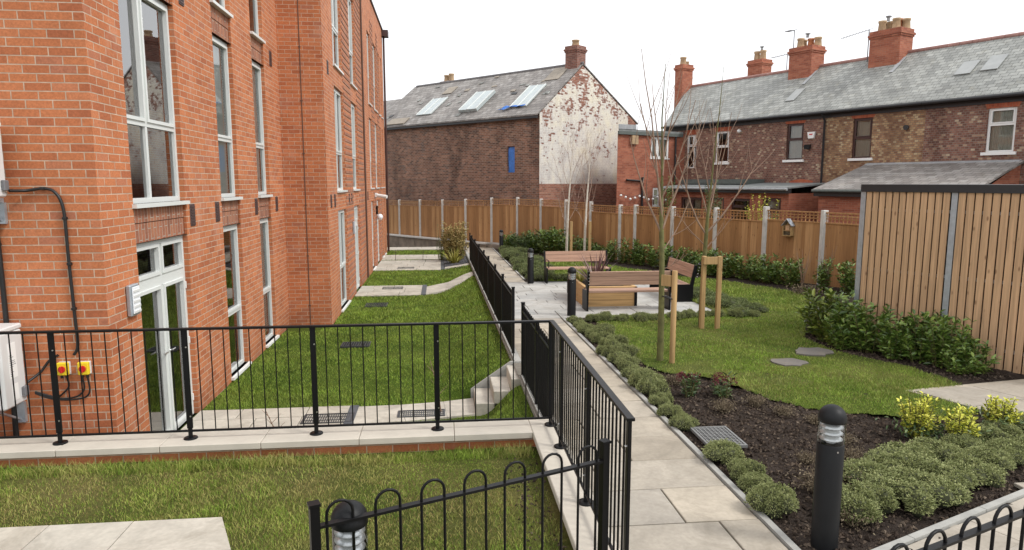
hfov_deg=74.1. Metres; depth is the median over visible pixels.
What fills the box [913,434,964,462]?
hebe clump
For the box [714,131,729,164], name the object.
window
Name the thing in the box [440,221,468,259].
bronze shrub
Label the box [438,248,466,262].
phormium
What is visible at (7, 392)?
air conditioner
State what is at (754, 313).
hebe clump
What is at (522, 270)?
juniper clump
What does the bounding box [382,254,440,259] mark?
terrace
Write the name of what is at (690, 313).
hebe clump
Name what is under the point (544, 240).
laurel shrub
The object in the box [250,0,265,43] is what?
window
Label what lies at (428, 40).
sky
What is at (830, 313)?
laurel shrub
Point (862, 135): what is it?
window
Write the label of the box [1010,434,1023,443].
hebe clump
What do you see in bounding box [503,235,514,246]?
laurel shrub
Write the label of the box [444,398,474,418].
garden path
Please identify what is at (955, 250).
bin store
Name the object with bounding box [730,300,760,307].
juniper clump
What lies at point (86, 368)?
isolator switch
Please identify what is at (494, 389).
garden steps
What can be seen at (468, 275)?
garden path
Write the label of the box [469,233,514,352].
hoop top railing
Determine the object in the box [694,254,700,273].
laurel shrub
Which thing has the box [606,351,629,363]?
hebe clump
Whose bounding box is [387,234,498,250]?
stone ledge
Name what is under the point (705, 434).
drain cover
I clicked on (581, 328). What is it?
hebe clump
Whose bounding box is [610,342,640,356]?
hebe clump
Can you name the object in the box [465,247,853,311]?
border soil
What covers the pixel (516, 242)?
rounded shrub
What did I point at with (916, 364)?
bark mulch
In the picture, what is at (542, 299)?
patio
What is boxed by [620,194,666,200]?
string lights
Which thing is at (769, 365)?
dry thatch
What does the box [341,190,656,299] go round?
ground
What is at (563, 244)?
laurel shrub
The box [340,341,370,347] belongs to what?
manhole cover
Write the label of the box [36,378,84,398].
switch cable
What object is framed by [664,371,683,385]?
withered plant
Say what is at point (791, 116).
terraced house
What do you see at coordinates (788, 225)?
bug hotel
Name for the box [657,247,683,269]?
laurel shrub
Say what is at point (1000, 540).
front path
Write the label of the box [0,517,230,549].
terrace
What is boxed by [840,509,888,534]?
withered plant
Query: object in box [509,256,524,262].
juniper clump
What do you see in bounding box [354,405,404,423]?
garden path
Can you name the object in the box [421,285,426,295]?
slate strip
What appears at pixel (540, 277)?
juniper clump
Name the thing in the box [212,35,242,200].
window
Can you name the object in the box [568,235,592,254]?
laurel shrub
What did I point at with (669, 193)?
garden bush
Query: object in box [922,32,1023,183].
terraced house
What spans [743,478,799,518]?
hebe clump
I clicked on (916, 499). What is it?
hebe clump
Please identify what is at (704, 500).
path
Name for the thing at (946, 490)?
hebe clump
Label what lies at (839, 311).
laurel shrub
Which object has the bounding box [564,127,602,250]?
birch tree
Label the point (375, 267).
window
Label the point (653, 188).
window
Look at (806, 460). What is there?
withered plant
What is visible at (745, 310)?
juniper clump
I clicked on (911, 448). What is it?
hebe clump
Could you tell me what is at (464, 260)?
gravel chips
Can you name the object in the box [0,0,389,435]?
apartment building
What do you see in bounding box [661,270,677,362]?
tree stake
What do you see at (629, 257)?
laurel shrub
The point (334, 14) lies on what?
window
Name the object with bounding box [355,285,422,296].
terrace
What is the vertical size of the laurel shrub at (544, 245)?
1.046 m
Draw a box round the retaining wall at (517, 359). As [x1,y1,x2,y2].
[464,249,541,416]
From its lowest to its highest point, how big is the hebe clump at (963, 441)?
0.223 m
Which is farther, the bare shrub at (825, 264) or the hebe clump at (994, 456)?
the bare shrub at (825, 264)
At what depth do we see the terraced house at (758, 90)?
33.95 m
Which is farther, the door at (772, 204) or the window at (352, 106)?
the door at (772, 204)
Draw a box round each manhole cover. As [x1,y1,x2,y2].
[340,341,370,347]
[365,302,387,307]
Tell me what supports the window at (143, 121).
in the apartment building
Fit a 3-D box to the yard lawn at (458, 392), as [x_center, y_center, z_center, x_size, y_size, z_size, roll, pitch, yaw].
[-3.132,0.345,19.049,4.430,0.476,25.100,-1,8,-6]
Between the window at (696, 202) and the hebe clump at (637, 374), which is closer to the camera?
the hebe clump at (637, 374)
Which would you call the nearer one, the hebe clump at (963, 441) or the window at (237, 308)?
the hebe clump at (963, 441)
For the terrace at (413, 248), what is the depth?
32.22 m
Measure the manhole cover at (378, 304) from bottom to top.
0.038 m
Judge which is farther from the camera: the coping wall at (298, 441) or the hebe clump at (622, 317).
the hebe clump at (622, 317)
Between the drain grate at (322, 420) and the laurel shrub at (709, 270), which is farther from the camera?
the laurel shrub at (709, 270)
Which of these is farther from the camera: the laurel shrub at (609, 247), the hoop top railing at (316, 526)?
the laurel shrub at (609, 247)
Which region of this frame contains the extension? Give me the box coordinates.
[663,179,824,221]
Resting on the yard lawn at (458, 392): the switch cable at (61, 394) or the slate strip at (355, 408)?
the slate strip at (355, 408)
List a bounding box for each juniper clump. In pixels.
[500,250,521,259]
[501,248,519,254]
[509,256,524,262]
[510,246,528,252]
[511,257,525,264]
[511,263,534,270]
[517,265,536,275]
[524,259,540,264]
[525,254,543,262]
[534,262,554,271]
[534,267,551,272]
[534,271,555,280]
[551,273,567,279]
[693,286,712,291]
[693,290,713,298]
[697,295,721,305]
[713,296,739,308]
[726,305,751,316]
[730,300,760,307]
[731,297,750,302]
[747,303,769,312]
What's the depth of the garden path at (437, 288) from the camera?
19.89 m
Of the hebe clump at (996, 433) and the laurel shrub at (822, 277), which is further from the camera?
the laurel shrub at (822, 277)
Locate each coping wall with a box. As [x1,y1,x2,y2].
[0,420,537,467]
[528,419,619,549]
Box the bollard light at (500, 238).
[499,230,502,251]
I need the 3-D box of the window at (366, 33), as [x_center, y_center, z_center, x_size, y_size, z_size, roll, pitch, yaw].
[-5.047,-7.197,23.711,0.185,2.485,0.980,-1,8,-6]
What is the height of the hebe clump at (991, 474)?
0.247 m
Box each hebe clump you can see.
[566,315,581,323]
[573,319,586,327]
[576,322,594,333]
[584,313,600,321]
[585,328,605,338]
[589,331,610,343]
[591,322,615,333]
[594,344,612,357]
[598,309,612,320]
[598,337,618,345]
[606,334,628,343]
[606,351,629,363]
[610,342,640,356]
[613,313,629,320]
[614,353,641,370]
[619,362,642,378]
[627,365,666,386]
[631,311,651,321]
[635,376,670,395]
[647,390,674,406]
[650,313,664,320]
[656,401,682,418]
[665,311,685,319]
[667,409,699,431]
[681,307,697,317]
[696,310,710,316]
[701,438,746,465]
[710,309,725,316]
[727,306,744,317]
[727,457,766,480]
[736,470,774,492]
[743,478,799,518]
[747,310,760,316]
[840,479,899,525]
[843,457,889,482]
[859,468,940,519]
[863,447,924,470]
[876,438,940,461]
[886,463,973,509]
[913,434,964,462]
[919,456,986,492]
[939,430,989,448]
[944,449,1008,487]
[960,444,1017,470]
[971,423,1014,443]
[978,418,1023,437]
[985,436,1023,465]
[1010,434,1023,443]
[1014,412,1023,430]
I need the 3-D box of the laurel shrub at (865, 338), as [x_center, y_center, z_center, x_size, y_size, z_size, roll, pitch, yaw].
[5.532,0.810,10.539,0.691,0.800,0.698,7,11,42]
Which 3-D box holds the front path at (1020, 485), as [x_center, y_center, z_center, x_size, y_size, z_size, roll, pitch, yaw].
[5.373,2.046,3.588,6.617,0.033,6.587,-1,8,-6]
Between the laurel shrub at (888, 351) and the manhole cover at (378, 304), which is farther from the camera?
the manhole cover at (378, 304)
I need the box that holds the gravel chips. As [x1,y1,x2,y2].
[443,254,468,266]
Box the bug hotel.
[781,219,794,235]
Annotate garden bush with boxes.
[656,176,676,215]
[702,180,722,217]
[745,194,778,219]
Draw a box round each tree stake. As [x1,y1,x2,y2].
[569,222,572,254]
[588,221,591,250]
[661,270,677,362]
[698,256,718,328]
[714,256,722,328]
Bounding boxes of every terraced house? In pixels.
[663,46,795,219]
[757,33,868,192]
[802,15,972,182]
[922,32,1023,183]
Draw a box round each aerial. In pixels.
[784,29,796,47]
[841,28,872,61]
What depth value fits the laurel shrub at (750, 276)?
18.47 m
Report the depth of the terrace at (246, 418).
9.08 m
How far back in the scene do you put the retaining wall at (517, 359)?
10.57 m
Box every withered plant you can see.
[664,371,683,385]
[706,395,737,414]
[741,391,771,408]
[766,402,801,415]
[785,283,826,294]
[785,463,814,499]
[790,445,815,466]
[799,413,817,424]
[840,432,862,447]
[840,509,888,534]
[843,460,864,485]
[844,442,864,460]
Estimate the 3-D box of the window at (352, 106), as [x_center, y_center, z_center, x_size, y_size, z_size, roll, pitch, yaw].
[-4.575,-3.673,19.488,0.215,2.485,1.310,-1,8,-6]
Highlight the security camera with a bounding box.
[375,193,387,198]
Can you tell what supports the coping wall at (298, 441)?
on the ground at (655, 198)
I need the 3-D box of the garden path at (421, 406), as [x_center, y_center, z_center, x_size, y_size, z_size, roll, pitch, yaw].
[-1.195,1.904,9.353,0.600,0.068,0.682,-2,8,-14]
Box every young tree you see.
[626,49,712,360]
[668,67,776,326]
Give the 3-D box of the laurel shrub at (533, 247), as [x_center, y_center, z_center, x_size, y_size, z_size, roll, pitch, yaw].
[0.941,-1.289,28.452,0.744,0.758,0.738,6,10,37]
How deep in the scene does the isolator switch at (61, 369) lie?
6.79 m
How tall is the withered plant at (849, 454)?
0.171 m
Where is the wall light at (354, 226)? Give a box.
[352,221,355,233]
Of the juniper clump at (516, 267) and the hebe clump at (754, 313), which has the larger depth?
the juniper clump at (516, 267)
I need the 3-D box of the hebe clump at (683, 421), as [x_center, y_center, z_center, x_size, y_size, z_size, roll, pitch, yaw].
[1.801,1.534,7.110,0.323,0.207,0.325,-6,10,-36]
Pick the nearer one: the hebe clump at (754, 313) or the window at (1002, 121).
the hebe clump at (754, 313)
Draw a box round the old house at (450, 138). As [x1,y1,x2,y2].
[384,39,637,212]
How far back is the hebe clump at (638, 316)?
13.07 m
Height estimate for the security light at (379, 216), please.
0.540 m
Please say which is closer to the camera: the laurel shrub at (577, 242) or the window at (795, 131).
the laurel shrub at (577, 242)
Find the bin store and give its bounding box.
[854,184,1023,373]
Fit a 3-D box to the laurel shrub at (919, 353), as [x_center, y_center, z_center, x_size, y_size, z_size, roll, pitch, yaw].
[6.008,0.901,9.886,0.875,0.762,0.763,1,8,7]
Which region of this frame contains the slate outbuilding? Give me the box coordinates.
[811,159,1023,223]
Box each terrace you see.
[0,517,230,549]
[181,406,349,429]
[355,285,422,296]
[375,260,440,270]
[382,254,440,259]
[387,247,442,249]
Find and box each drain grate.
[300,412,354,423]
[397,409,444,417]
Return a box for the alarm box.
[807,132,815,138]
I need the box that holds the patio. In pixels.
[506,281,711,318]
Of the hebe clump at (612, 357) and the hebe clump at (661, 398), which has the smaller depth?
the hebe clump at (661, 398)
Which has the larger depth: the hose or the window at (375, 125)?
the window at (375, 125)
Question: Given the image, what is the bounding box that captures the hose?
[28,354,58,382]
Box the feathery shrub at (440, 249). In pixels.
[435,228,444,259]
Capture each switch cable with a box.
[35,378,69,396]
[35,378,90,400]
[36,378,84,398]
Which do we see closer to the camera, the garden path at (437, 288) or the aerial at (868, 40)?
the garden path at (437, 288)
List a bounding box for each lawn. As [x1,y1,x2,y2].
[0,447,572,549]
[180,250,533,429]
[546,261,975,417]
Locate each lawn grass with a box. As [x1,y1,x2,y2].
[547,261,808,311]
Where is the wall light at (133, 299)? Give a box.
[125,283,141,316]
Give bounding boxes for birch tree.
[547,124,592,254]
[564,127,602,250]
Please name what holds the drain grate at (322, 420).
on the terrace at (246, 418)
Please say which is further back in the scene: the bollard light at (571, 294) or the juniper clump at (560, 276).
the juniper clump at (560, 276)
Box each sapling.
[262,410,284,425]
[430,360,444,410]
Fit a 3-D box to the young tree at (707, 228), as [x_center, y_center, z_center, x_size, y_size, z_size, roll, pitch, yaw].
[3.778,-1.370,12.283,2.082,4.801,0.807,-1,8,-6]
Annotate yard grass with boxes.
[321,250,489,330]
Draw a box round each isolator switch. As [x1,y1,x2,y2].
[57,361,71,378]
[77,361,91,377]
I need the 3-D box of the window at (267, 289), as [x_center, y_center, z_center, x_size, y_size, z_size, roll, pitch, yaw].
[-4.793,0.115,13.194,0.215,2.445,0.930,-1,8,-6]
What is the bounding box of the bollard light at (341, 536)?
[330,500,367,549]
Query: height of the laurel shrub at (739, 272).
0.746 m
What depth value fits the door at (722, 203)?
30.43 m
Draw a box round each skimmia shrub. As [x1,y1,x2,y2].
[676,371,700,396]
[711,371,737,398]
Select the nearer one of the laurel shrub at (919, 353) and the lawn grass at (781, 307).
the laurel shrub at (919, 353)
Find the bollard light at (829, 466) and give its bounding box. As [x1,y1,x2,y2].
[810,404,846,549]
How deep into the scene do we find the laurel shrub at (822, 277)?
16.58 m
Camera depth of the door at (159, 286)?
8.46 m
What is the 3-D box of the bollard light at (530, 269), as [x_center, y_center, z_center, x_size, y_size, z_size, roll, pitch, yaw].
[0.516,-0.188,18.844,0.181,1.125,0.181,-1,8,-6]
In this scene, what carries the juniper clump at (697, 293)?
on the border soil at (648, 267)
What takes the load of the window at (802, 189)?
in the terraced house at (791, 116)
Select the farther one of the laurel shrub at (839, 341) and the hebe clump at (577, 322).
the hebe clump at (577, 322)
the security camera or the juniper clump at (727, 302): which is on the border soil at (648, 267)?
the juniper clump at (727, 302)
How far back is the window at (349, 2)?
19.53 m
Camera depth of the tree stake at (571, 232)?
24.39 m
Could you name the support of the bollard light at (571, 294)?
on the patio
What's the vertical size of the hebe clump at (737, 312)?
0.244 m
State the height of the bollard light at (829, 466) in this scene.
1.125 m
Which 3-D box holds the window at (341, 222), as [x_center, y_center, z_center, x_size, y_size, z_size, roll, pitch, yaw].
[-4.257,-0.412,17.015,0.185,2.455,1.490,-1,8,-6]
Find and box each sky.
[372,0,1023,130]
[386,99,400,111]
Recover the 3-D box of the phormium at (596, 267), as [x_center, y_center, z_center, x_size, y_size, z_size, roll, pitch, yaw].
[1.780,-0.195,15.717,1.466,0.846,1.427,-4,9,-28]
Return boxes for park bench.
[544,250,610,283]
[582,270,672,311]
[649,257,699,301]
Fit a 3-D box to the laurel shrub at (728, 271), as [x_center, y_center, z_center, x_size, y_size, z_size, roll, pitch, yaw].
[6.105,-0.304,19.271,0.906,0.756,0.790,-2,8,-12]
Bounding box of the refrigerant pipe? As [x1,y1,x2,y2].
[0,239,17,435]
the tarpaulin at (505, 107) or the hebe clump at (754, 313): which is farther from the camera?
the tarpaulin at (505, 107)
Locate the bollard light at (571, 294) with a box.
[567,267,575,315]
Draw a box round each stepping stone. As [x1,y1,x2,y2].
[770,358,808,365]
[795,347,833,355]
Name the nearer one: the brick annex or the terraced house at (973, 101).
the terraced house at (973, 101)
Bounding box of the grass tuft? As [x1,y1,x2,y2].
[576,267,586,281]
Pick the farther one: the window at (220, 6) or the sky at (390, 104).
the sky at (390, 104)
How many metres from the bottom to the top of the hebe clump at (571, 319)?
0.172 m
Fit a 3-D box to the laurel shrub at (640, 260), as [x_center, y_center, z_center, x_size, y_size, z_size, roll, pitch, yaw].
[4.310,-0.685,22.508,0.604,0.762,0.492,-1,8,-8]
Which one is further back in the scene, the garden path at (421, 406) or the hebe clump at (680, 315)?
the hebe clump at (680, 315)
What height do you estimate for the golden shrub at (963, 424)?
0.469 m
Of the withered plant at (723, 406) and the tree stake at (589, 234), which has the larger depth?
the tree stake at (589, 234)
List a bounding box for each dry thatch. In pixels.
[598,318,955,415]
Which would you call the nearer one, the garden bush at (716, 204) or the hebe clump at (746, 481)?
the hebe clump at (746, 481)
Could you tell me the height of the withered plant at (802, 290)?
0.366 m
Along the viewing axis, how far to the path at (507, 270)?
23.25 m
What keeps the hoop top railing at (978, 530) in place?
on the front path at (1020, 485)
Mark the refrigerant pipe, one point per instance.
(5, 316)
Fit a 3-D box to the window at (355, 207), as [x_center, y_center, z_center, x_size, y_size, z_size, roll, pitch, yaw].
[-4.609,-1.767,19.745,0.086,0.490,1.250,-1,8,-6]
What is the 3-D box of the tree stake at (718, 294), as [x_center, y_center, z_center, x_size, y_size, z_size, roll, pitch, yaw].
[3.723,0.377,12.237,0.076,1.440,0.076,-1,8,-6]
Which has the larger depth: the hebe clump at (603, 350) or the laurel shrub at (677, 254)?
the laurel shrub at (677, 254)
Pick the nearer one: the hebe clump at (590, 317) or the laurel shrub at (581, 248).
the hebe clump at (590, 317)
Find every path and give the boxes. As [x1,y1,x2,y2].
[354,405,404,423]
[402,402,446,421]
[426,282,447,294]
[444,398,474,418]
[445,275,462,290]
[462,272,473,281]
[466,247,524,281]
[515,318,787,549]
[898,498,1023,549]
[909,379,1023,412]
[949,482,1023,549]
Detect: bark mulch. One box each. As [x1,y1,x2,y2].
[572,323,1023,549]
[803,328,1013,380]
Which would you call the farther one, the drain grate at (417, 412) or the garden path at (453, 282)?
the garden path at (453, 282)
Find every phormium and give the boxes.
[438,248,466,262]
[570,250,619,278]
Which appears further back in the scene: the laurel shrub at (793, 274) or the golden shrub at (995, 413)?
the laurel shrub at (793, 274)
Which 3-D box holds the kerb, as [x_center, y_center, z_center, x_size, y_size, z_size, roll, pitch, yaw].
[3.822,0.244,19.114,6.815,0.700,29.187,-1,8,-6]
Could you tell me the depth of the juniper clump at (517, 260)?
23.08 m
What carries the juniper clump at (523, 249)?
on the border soil at (648, 267)
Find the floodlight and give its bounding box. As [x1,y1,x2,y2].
[803,144,810,148]
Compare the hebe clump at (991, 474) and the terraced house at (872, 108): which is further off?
the terraced house at (872, 108)
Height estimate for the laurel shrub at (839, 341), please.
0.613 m
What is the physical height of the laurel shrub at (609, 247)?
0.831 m
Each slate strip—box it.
[343,405,358,423]
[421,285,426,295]
[441,260,444,269]
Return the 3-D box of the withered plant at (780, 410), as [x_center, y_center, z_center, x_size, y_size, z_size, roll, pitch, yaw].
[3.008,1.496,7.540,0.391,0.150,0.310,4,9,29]
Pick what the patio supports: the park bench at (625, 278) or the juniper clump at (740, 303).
the park bench at (625, 278)
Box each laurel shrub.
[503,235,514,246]
[521,229,538,247]
[524,235,539,252]
[534,235,550,252]
[536,229,560,252]
[539,230,550,251]
[543,226,568,250]
[554,234,573,250]
[560,233,575,254]
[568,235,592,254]
[578,242,587,250]
[586,241,598,250]
[593,244,605,250]
[606,238,618,261]
[615,248,628,262]
[619,237,644,264]
[633,243,649,265]
[645,250,658,265]
[648,242,670,267]
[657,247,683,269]
[669,245,692,264]
[681,249,702,272]
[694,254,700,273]
[695,247,725,275]
[711,250,741,277]
[730,253,758,278]
[744,260,760,280]
[749,253,781,282]
[769,259,793,283]
[780,257,804,286]
[796,287,844,336]
[803,287,851,341]
[812,257,834,290]
[821,305,853,346]
[823,289,866,341]
[823,310,870,349]
[835,259,855,292]
[844,301,894,353]
[874,309,921,358]
[877,316,915,359]
[893,309,954,363]
[914,311,979,368]
[939,340,977,375]
[953,330,1001,374]
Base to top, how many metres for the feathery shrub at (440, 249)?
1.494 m
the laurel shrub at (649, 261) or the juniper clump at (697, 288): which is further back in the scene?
the laurel shrub at (649, 261)
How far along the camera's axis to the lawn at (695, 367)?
9.76 m
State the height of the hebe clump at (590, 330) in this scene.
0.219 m
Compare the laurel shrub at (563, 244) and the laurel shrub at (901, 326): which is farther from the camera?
the laurel shrub at (563, 244)
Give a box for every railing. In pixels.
[0,320,554,445]
[307,438,610,549]
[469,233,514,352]
[521,302,548,416]
[549,320,634,549]
[890,504,1023,549]
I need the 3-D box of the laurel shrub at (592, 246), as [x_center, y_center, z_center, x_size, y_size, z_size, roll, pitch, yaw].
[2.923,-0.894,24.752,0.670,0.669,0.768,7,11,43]
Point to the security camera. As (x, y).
(381, 195)
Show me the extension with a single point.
(727, 189)
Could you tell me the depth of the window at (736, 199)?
29.54 m
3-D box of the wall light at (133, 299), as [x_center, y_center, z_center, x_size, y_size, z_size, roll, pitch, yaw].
[-4.088,0.268,7.338,0.071,0.340,0.220,-1,8,-6]
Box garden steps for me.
[471,361,520,415]
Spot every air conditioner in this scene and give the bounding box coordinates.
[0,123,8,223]
[0,323,29,421]
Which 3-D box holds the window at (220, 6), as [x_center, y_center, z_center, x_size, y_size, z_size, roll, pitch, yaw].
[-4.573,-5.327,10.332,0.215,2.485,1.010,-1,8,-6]
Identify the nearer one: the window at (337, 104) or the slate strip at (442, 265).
the window at (337, 104)
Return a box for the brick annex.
[616,124,684,214]
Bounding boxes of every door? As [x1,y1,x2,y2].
[139,271,195,429]
[355,222,360,288]
[377,214,379,261]
[710,198,723,217]
[763,198,780,218]
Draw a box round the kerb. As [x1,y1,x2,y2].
[492,248,1023,549]
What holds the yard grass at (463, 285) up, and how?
on the yard lawn at (458, 392)
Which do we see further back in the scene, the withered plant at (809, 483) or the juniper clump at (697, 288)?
the juniper clump at (697, 288)
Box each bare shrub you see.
[796,249,812,288]
[819,244,836,286]
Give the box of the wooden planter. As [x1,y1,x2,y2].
[567,275,636,306]
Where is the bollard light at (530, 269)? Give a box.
[527,248,533,283]
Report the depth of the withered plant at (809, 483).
5.61 m
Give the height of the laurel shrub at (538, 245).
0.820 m
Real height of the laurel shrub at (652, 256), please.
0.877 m
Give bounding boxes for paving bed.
[464,246,788,549]
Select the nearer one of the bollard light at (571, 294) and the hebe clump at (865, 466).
the hebe clump at (865, 466)
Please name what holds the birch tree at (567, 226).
on the border soil at (648, 267)
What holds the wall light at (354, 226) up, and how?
attached to the apartment building
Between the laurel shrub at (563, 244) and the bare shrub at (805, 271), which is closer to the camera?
the bare shrub at (805, 271)
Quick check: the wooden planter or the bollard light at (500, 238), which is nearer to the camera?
the wooden planter
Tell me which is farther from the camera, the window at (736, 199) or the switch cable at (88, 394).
the window at (736, 199)
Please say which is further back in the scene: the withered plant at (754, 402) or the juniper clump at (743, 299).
the juniper clump at (743, 299)
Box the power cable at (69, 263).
[8,187,79,355]
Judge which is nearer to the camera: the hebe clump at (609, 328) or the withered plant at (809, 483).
the withered plant at (809, 483)
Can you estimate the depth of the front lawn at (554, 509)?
5.57 m
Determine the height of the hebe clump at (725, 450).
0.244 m
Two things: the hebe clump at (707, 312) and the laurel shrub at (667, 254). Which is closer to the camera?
the hebe clump at (707, 312)
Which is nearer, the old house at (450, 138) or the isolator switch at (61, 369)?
the isolator switch at (61, 369)
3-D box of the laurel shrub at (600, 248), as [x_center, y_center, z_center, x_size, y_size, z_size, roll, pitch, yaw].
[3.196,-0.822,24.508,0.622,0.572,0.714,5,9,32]
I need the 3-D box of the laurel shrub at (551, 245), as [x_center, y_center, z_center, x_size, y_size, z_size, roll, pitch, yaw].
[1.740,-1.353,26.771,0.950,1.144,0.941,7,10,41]
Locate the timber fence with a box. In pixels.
[386,197,859,286]
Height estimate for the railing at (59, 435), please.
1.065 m
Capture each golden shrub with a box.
[875,391,943,439]
[925,403,993,442]
[968,394,1023,426]
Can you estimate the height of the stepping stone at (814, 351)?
0.082 m
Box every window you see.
[126,0,189,208]
[136,235,184,285]
[209,0,232,17]
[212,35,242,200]
[223,224,251,380]
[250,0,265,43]
[252,61,272,197]
[260,218,279,347]
[331,0,343,74]
[334,88,347,192]
[338,209,350,311]
[347,0,356,89]
[351,103,359,190]
[354,205,357,221]
[366,33,372,106]
[369,119,374,188]
[371,201,376,270]
[372,46,377,112]
[375,125,379,188]
[650,137,668,158]
[652,188,659,206]
[681,197,701,216]
[687,135,696,167]
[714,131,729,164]
[731,198,749,218]
[782,123,803,161]
[792,186,809,192]
[847,117,872,160]
[980,106,1017,154]
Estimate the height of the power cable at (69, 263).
1.684 m
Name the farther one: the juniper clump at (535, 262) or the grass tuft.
the juniper clump at (535, 262)
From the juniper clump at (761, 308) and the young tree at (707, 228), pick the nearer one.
the young tree at (707, 228)
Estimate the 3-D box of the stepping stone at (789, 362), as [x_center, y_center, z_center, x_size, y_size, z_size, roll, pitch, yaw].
[4.019,1.295,9.797,0.510,0.082,0.414,-1,8,-6]
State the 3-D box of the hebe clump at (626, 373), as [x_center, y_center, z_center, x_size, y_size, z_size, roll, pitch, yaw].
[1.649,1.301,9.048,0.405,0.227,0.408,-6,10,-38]
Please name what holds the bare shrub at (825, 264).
on the border soil at (648, 267)
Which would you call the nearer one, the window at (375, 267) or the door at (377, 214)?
the window at (375, 267)
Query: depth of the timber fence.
23.03 m
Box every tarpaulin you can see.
[498,104,524,109]
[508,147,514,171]
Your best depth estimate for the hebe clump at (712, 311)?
13.55 m
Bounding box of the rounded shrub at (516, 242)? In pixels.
[509,231,531,248]
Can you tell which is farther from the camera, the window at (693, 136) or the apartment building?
the window at (693, 136)
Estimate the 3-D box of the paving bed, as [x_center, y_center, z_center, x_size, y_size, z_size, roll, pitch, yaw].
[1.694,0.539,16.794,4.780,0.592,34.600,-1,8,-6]
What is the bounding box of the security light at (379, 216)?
[376,206,382,219]
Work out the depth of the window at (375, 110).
26.25 m
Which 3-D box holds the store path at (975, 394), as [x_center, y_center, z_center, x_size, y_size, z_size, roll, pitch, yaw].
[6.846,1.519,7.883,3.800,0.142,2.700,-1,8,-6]
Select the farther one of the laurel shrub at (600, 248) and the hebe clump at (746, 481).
the laurel shrub at (600, 248)
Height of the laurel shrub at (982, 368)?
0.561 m
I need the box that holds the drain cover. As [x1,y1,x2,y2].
[690,426,747,447]
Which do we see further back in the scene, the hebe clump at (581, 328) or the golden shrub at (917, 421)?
the hebe clump at (581, 328)
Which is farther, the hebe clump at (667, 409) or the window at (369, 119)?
the window at (369, 119)
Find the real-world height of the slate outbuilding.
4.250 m
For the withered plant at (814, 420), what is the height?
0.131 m
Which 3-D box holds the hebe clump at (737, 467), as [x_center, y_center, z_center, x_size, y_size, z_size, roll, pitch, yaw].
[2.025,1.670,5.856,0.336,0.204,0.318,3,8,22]
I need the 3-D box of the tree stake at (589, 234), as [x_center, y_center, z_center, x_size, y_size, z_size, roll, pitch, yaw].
[2.802,-1.131,24.497,0.100,1.600,0.100,-1,8,-6]
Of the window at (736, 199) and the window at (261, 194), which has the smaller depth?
the window at (261, 194)
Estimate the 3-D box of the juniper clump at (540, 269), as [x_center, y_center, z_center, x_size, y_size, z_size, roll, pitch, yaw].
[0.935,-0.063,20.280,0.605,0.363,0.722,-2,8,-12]
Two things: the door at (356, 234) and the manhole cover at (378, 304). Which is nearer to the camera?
the manhole cover at (378, 304)

